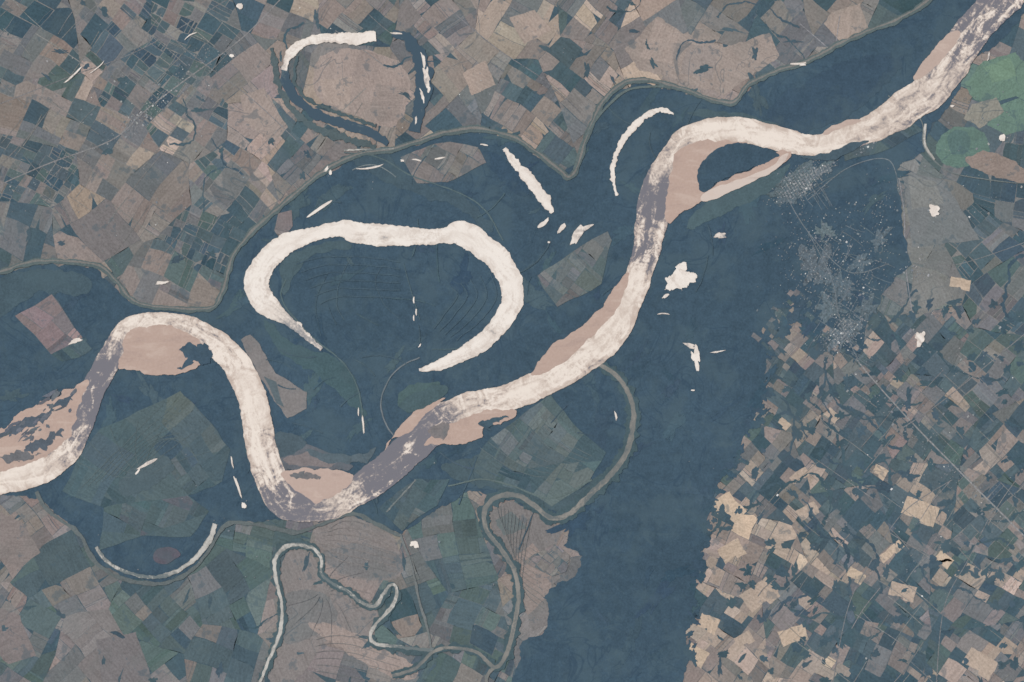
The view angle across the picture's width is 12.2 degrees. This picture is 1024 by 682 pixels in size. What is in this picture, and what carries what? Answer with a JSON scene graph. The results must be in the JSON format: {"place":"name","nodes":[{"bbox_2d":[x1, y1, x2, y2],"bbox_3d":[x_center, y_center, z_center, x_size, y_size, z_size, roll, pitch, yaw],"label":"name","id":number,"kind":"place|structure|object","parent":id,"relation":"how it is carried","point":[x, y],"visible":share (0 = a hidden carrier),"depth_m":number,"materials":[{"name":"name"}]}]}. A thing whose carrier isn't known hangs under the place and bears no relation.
{"place":"outdoors","nodes":[
{"label":"outdoors","id":0,"kind":"place"},
{"bbox_2d":[281,31,375,70],"bbox_3d":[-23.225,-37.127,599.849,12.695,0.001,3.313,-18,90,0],"label":"oxbow lake","id":1,"kind":"structure","parent":0,"point":[296,47],"depth_m":599.85,"materials":[{"name":"liquid"}]},
{"bbox_2d":[280,30,433,145],"bbox_3d":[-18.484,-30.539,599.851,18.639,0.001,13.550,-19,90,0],"label":"oxbow slough","id":2,"kind":"structure","parent":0,"point":[414,47],"depth_m":599.85,"materials":[{"name":"liquid"}]},
{"bbox_2d":[244,220,523,371],"bbox_3d":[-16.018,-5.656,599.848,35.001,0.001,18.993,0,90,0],"label":"oxbow lake","id":3,"kind":"structure","parent":0,"point":[478,242],"depth_m":599.85,"materials":[{"name":"liquid"}]},
{"bbox_2d":[260,362,640,678],"bbox_3d":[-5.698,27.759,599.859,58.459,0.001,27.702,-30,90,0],"label":"riverside trees","id":4,"kind":"object","parent":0,"point":[601,491],"visible":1,"depth_m":599.86,"materials":[{"name":"green plant"}]},
{"bbox_2d":[16,123,922,575],"bbox_3d":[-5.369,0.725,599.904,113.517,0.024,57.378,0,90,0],"label":"flood plain field","id":5,"kind":"structure","parent":0,"point":[166,507],"depth_m":599.91,"materials":[{"name":"green plant"}]},
{"bbox_2d":[76,101,712,681],"bbox_3d":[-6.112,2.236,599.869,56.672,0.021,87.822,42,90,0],"label":"meander scroll","id":6,"kind":"object","parent":5,"relation":"on","point":[180,439],"visible":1,"depth_m":599.87,"materials":[{"name":"green plant"}]},
{"bbox_2d":[0,53,902,563],"bbox_3d":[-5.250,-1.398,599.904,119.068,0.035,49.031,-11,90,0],"label":"riparian woodland","id":7,"kind":"object","parent":5,"relation":"on","point":[838,91],"visible":1,"depth_m":599.92,"materials":[{"name":"green plant"}]},
{"bbox_2d":[0,0,1023,681],"bbox_3d":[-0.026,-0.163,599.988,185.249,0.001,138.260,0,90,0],"label":"farm field","id":8,"kind":"structure","parent":0,"point":[436,536],"depth_m":599.99,"materials":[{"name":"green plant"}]},
{"bbox_2d":[270,47,376,149],"bbox_3d":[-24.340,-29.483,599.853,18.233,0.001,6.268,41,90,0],"label":"lakeside trees","id":9,"kind":"object","parent":8,"relation":"on","point":[334,134],"visible":1,"depth_m":599.85,"materials":[{"name":"green plant"}]},
{"bbox_2d":[0,0,1023,681],"bbox_3d":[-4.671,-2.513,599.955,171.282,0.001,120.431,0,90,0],"label":"forest","id":10,"kind":"object","parent":8,"relation":"on","point":[654,514],"visible":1,"depth_m":599.96,"materials":[{"name":"green plant"}]},
{"bbox_2d":[0,72,911,681],"bbox_3d":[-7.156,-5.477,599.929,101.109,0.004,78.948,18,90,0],"label":"timber stand","id":11,"kind":"object","parent":10,"relation":"on","point":[462,278],"visible":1,"depth_m":599.93,"materials":[{"name":"green plant"}]},
{"bbox_2d":[683,307,866,666],"bbox_3d":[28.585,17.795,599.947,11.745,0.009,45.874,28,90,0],"label":"bluff woodland","id":12,"kind":"object","parent":10,"relation":"on","point":[806,328],"visible":1,"depth_m":599.95,"materials":[{"name":"green plant"}]},
{"bbox_2d":[2,0,1023,681],"bbox_3d":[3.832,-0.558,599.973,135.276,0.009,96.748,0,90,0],"label":"creek woodland","id":13,"kind":"object","parent":8,"relation":"on","point":[880,458],"visible":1,"depth_m":599.97,"materials":[{"name":"green plant"}]},
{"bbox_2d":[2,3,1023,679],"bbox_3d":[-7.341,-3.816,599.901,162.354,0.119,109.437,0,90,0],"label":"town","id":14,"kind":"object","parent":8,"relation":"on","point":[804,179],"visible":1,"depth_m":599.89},
{"bbox_2d":[0,3,1023,681],"bbox_3d":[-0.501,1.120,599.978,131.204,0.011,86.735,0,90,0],"label":"harvested field","id":15,"kind":"structure","parent":0,"point":[344,79],"depth_m":599.98,"materials":[{"name":"soil"}]},
{"bbox_2d":[0,0,1023,521],"bbox_3d":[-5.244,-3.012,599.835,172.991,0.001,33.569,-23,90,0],"label":"river","id":16,"kind":"structure","parent":0,"point":[978,24],"depth_m":599.84,"materials":[{"name":"liquid"}]},
{"bbox_2d":[0,30,959,503],"bbox_3d":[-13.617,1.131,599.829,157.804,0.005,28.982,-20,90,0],"label":"sandbar","id":17,"kind":"structure","parent":16,"relation":"on","point":[152,350],"depth_m":599.83,"materials":[{"name":"beige sand"}]},
{"bbox_2d":[0,140,868,479],"bbox_3d":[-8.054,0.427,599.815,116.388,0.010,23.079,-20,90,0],"label":"island woodland","id":18,"kind":"object","parent":17,"relation":"on","point":[724,162],"visible":1,"depth_m":599.82,"materials":[{"name":"green plant"}]},
{"bbox_2d":[0,0,1023,647],"bbox_3d":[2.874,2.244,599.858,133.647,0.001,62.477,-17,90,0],"label":"levee","id":19,"kind":"structure","parent":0,"point":[544,158],"depth_m":599.86,"materials":[{"name":"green plant"}]},
{"bbox_2d":[0,0,1023,681],"bbox_3d":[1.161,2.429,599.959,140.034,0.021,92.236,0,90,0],"label":"road","id":20,"kind":"structure","parent":0,"point":[578,110],"depth_m":599.96,"materials":[{"name":"grey asphalt"}]},
{"bbox_2d":[392,364,636,681],"bbox_3d":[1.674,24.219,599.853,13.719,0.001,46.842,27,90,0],"label":"muddy creek","id":21,"kind":"structure","parent":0,"point":[593,490],"depth_m":599.85,"materials":[{"name":"liquid"}]},
{"bbox_2d":[95,124,934,681],"bbox_3d":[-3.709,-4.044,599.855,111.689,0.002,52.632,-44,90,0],"label":"creek","id":22,"kind":"structure","parent":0,"point":[209,542],"depth_m":599.86,"materials":[{"name":"liquid"}]},
{"bbox_2d":[65,3,1004,547],"bbox_3d":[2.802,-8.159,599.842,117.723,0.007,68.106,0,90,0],"label":"pond","id":23,"kind":"structure","parent":0,"point":[679,277],"depth_m":599.84,"materials":[{"name":"liquid"}]},
{"bbox_2d":[503,107,673,212],"bbox_3d":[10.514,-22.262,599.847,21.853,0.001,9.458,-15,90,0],"label":"oxbow lake","id":24,"kind":"structure","parent":0,"point":[526,175],"depth_m":599.85,"materials":[{"name":"liquid"}]},
{"bbox_2d":[751,289,858,350],"bbox_3d":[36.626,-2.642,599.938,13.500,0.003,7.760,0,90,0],"label":"clearing","id":25,"kind":"structure","parent":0,"point":[773,331],"depth_m":599.94,"materials":[{"name":"soil"}]},
{"bbox_2d":[766,160,892,352],"bbox_3d":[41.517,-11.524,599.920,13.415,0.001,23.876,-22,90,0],"label":"town ground","id":26,"kind":"structure","parent":0,"point":[827,305],"depth_m":599.92,"materials":[{"name":"grey concrete"}]},
{"bbox_2d":[781,158,899,368],"bbox_3d":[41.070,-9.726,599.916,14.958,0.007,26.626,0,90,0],"label":"street","id":27,"kind":"structure","parent":0,"point":[810,235],"depth_m":599.91,"materials":[{"name":"grey asphalt"}]}
]}

